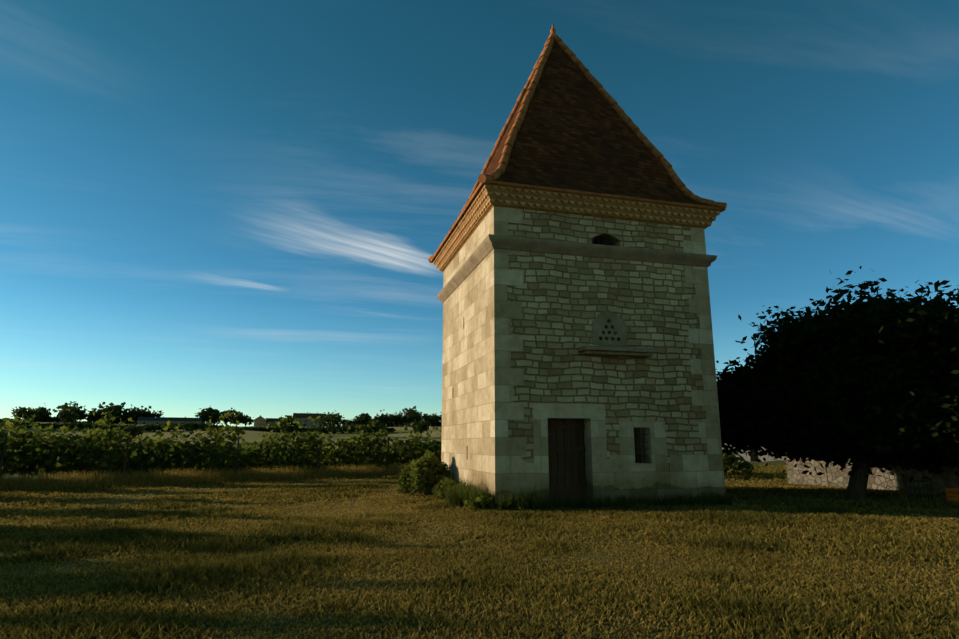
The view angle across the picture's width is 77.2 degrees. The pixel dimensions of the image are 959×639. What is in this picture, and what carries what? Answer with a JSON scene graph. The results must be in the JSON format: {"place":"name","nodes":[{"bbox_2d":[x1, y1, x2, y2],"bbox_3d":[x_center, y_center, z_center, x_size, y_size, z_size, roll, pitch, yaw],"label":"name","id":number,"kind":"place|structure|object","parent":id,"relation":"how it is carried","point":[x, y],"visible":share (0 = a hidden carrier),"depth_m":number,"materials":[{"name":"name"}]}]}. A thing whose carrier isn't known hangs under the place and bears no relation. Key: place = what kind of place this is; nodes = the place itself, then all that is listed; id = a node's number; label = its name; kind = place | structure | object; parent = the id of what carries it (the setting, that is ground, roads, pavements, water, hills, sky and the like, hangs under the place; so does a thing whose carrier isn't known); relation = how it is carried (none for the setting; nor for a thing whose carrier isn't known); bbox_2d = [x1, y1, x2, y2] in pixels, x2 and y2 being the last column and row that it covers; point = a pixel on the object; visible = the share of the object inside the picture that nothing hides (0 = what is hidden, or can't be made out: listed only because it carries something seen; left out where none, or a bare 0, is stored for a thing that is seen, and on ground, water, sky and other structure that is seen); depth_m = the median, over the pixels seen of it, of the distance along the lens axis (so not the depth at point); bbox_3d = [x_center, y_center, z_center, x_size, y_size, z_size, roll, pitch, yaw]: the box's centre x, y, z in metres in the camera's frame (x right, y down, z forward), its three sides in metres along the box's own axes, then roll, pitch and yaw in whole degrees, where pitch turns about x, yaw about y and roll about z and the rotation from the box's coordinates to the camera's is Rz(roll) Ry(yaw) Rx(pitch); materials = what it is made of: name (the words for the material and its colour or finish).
{"place":"outdoors","nodes":[
{"label":"outdoors","id":0,"kind":"place"},
{"bbox_2d":[0,463,409,492],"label":"verge grass","id":1,"kind":"structure","parent":0,"point":[8,482],"depth_m":18.51,"materials":[{"name":"plant"}]},
{"bbox_2d":[0,422,958,638],"bbox_3d":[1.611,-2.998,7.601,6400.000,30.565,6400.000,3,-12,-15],"label":"ground","id":2,"kind":"structure","parent":0,"point":[251,436],"depth_m":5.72,"materials":[{"name":"plant"}]},
{"bbox_2d":[11,407,31,420],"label":"tree","id":3,"kind":"object","parent":2,"relation":"on","point":[21,411],"visible":0.73,"depth_m":385.45,"materials":[{"name":"green plant"}]},
{"bbox_2d":[26,408,50,421],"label":"tree","id":4,"kind":"object","parent":2,"relation":"on","point":[41,416],"visible":0.9,"depth_m":388.40,"materials":[{"name":"green plant"}]},
{"bbox_2d":[29,403,51,420],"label":"tree","id":5,"kind":"object","parent":2,"relation":"on","point":[42,408],"visible":0.23,"depth_m":395.72,"materials":[{"name":"green plant"}]},
{"bbox_2d":[57,407,79,423],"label":"tree","id":6,"kind":"object","parent":2,"relation":"on","point":[65,415],"visible":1,"depth_m":294.06,"materials":[{"name":"green plant"}]},
{"bbox_2d":[2,416,137,423],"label":"skyline hedge","id":7,"kind":"object","parent":2,"relation":"on","point":[54,419],"visible":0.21,"depth_m":399.54,"materials":[{"name":"green plant"}]},
{"bbox_2d":[53,401,87,421],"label":"tree","id":8,"kind":"object","parent":2,"relation":"on","point":[65,406],"visible":0.21,"depth_m":399.46,"materials":[{"name":"green plant"}]},
{"bbox_2d":[55,405,89,422],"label":"tree","id":9,"kind":"object","parent":2,"relation":"on","point":[77,410],"visible":0.46,"depth_m":392.86,"materials":[{"name":"green plant"}]},
{"bbox_2d":[85,408,98,420],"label":"tree","id":10,"kind":"object","parent":2,"relation":"on","point":[94,419],"visible":0.33,"depth_m":411.68,"materials":[{"name":"green plant"}]},
{"bbox_2d":[87,402,129,421],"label":"tree","id":11,"kind":"object","parent":2,"relation":"on","point":[116,410],"visible":0.71,"depth_m":398.09,"materials":[{"name":"green plant"}]},
{"bbox_2d":[118,405,144,423],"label":"tree","id":12,"kind":"object","parent":2,"relation":"on","point":[133,414],"visible":0.77,"depth_m":403.46,"materials":[{"name":"green plant"}]},
{"bbox_2d":[123,421,145,441],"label":"tree","id":13,"kind":"object","parent":2,"relation":"on","point":[134,430],"visible":0.88,"depth_m":229.86,"materials":[{"name":"green plant"}]},
{"bbox_2d":[134,406,163,416],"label":"tree","id":14,"kind":"object","parent":2,"relation":"on","point":[149,414],"visible":0.38,"depth_m":416.11,"materials":[{"name":"green plant"}]},
{"bbox_2d":[137,417,202,424],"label":"farm shed","id":15,"kind":"structure","parent":2,"relation":"on","point":[149,420],"depth_m":401.02,"materials":[{"name":"grey paint"}]},
{"bbox_2d":[0,418,395,433],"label":"scrub belt","id":16,"kind":"object","parent":2,"relation":"on","point":[190,426],"visible":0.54,"depth_m":292.46,"materials":[{"name":"green plant"}]},
{"bbox_2d":[194,405,217,423],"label":"tree","id":17,"kind":"object","parent":2,"relation":"on","point":[202,413],"visible":0.56,"depth_m":418.26,"materials":[{"name":"green plant"}]},
{"bbox_2d":[203,407,220,423],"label":"tree","id":18,"kind":"object","parent":2,"relation":"on","point":[215,413],"visible":0.73,"depth_m":420.09,"materials":[{"name":"green plant"}]},
{"bbox_2d":[0,407,441,478],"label":"vineyard","id":19,"kind":"object","parent":2,"relation":"on","point":[28,451],"visible":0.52,"depth_m":20.53,"materials":[{"name":"green plant"}]},
{"bbox_2d":[218,407,235,423],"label":"tree","id":20,"kind":"object","parent":2,"relation":"on","point":[225,420],"visible":0.44,"depth_m":443.68,"materials":[{"name":"green plant"}]},
{"bbox_2d":[229,411,244,424],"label":"tree","id":21,"kind":"object","parent":2,"relation":"on","point":[239,418],"visible":0.81,"depth_m":440.92,"materials":[{"name":"green plant"}]},
{"bbox_2d":[240,414,253,425],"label":"tree","id":22,"kind":"object","parent":2,"relation":"on","point":[247,418],"visible":0.79,"depth_m":446.09,"materials":[{"name":"green plant"}]},
{"bbox_2d":[254,415,265,426],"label":"farm house","id":23,"kind":"structure","parent":2,"relation":"on","point":[259,420],"depth_m":425.20,"materials":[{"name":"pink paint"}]},
{"bbox_2d":[266,417,283,426],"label":"farm barn","id":24,"kind":"structure","parent":2,"relation":"on","point":[268,420],"depth_m":430.43,"materials":[{"name":"grey paint"}]},
{"bbox_2d":[276,415,304,431],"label":"tree","id":25,"kind":"object","parent":2,"relation":"on","point":[285,426],"visible":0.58,"depth_m":282.50,"materials":[{"name":"green plant"}]},
{"bbox_2d":[293,412,325,426],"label":"farm house","id":26,"kind":"structure","parent":2,"relation":"on","point":[304,419],"depth_m":424.61,"materials":[{"name":"grey paint"}]},
{"bbox_2d":[313,412,344,435],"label":"tree","id":27,"kind":"object","parent":2,"relation":"on","point":[330,419],"visible":0.94,"depth_m":296.34,"materials":[{"name":"green plant"}]},
{"bbox_2d":[358,413,371,424],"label":"tree","id":28,"kind":"object","parent":2,"relation":"on","point":[365,418],"visible":0.98,"depth_m":438.72,"materials":[{"name":"green plant"}]},
{"bbox_2d":[361,418,384,437],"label":"tree","id":29,"kind":"object","parent":2,"relation":"on","point":[374,427],"visible":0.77,"depth_m":286.98,"materials":[{"name":"green plant"}]},
{"bbox_2d":[371,416,383,422],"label":"tree","id":30,"kind":"object","parent":2,"relation":"on","point":[378,419],"visible":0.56,"depth_m":434.28,"materials":[{"name":"green plant"}]},
{"bbox_2d":[372,409,390,426],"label":"tree","id":31,"kind":"object","parent":2,"relation":"on","point":[386,418],"visible":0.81,"depth_m":440.80,"materials":[{"name":"green plant"}]},
{"bbox_2d":[385,413,398,426],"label":"tree","id":32,"kind":"object","parent":2,"relation":"on","point":[396,416],"visible":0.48,"depth_m":448.55,"materials":[{"name":"green plant"}]},
{"bbox_2d":[344,419,441,426],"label":"skyline hedge","id":33,"kind":"object","parent":2,"relation":"on","point":[352,422],"visible":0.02,"depth_m":452.58,"materials":[{"name":"green plant"}]},
{"bbox_2d":[390,411,405,425],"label":"tree","id":34,"kind":"object","parent":2,"relation":"on","point":[396,421],"visible":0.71,"depth_m":449.53,"materials":[{"name":"green plant"}]},
{"bbox_2d":[393,421,411,426],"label":"farm house","id":35,"kind":"structure","parent":2,"relation":"on","point":[402,425],"depth_m":451.73,"materials":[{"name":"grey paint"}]},
{"bbox_2d":[399,406,425,423],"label":"tree","id":36,"kind":"object","parent":2,"relation":"on","point":[414,415],"visible":1,"depth_m":442.55,"materials":[{"name":"green plant"}]},
{"bbox_2d":[410,418,431,438],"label":"tree","id":37,"kind":"object","parent":2,"relation":"on","point":[422,427],"visible":0.98,"depth_m":278.31,"materials":[{"name":"green plant"}]},
{"bbox_2d":[396,449,452,495],"bbox_3d":[-1.297,3.753,14.653,1.475,1.151,1.389,3,-12,-15],"label":"shrub","id":38,"kind":"object","parent":2,"relation":"on","point":[427,466],"visible":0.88,"depth_m":14.31,"materials":[{"name":"green plant"}]},
{"bbox_2d":[422,413,431,421],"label":"tree","id":39,"kind":"object","parent":2,"relation":"on","point":[426,416],"visible":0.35,"depth_m":466.06,"materials":[{"name":"green plant"}]},
{"bbox_2d":[427,412,441,426],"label":"tree","id":40,"kind":"object","parent":2,"relation":"on","point":[435,418],"visible":0.96,"depth_m":451.67,"materials":[{"name":"green plant"}]},
{"bbox_2d":[431,482,477,506],"bbox_3d":[-0.423,3.479,11.952,1.066,0.472,1.069,3,-12,-15],"label":"iris clump","id":41,"kind":"object","parent":2,"relation":"on","point":[454,499],"visible":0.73,"depth_m":11.76,"materials":[{"name":"green plant"}]},
{"bbox_2d":[428,24,726,509],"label":"tower","id":42,"kind":"structure","parent":2,"relation":"on","point":[571,259],"depth_m":12.67,"materials":[{"name":"stone"}]},
{"bbox_2d":[548,419,586,506],"bbox_3d":[1.698,2.881,12.025,0.920,1.763,0.055,3,-12,-15],"label":"door","id":43,"kind":"structure","parent":42,"relation":"in","point":[566,456],"depth_m":12.05,"materials":[{"name":"brown wood"}]},
{"bbox_2d":[431,475,732,511],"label":"weeds","id":44,"kind":"object","parent":2,"relation":"on","point":[480,499],"visible":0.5,"depth_m":11.47,"materials":[{"name":"green plant"}]},
{"bbox_2d":[722,449,753,474],"bbox_3d":[6.858,5.825,24.628,8.038,1.182,2.218,-6,-13,27],"label":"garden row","id":45,"kind":"object","parent":2,"relation":"on","point":[728,463],"visible":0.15,"depth_m":23.12,"materials":[{"name":"green plant"}]},
{"bbox_2d":[722,443,784,461],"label":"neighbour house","id":46,"kind":"structure","parent":2,"relation":"on","point":[749,458],"depth_m":82.03,"materials":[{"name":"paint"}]},
{"bbox_2d":[716,266,958,501],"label":"cherry tree","id":47,"kind":"object","parent":2,"relation":"on","point":[860,383],"visible":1,"depth_m":12.18,"materials":[{"name":"green plant"}]},
{"bbox_2d":[785,456,958,492],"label":"field wall","id":48,"kind":"structure","parent":2,"relation":"on","point":[947,477],"depth_m":16.42,"materials":[{"name":"beige stone"}]},
{"bbox_2d":[904,480,932,502],"bbox_3d":[9.310,3.644,12.710,0.494,0.459,0.495,3,-12,-15],"label":"plastic crate","id":49,"kind":"object","parent":2,"relation":"on","point":[920,496],"visible":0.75,"depth_m":12.70,"materials":[{"name":"grey metal"}]},
{"bbox_2d":[945,488,958,502],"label":"harvest crate","id":50,"kind":"object","parent":2,"relation":"on","point":[955,497],"visible":0.9,"depth_m":12.54,"materials":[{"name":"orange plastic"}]},
{"bbox_2d":[0,0,958,426],"label":"sky","id":51,"kind":"structure","parent":0,"point":[243,206],"materials":[{"name":"blue"}]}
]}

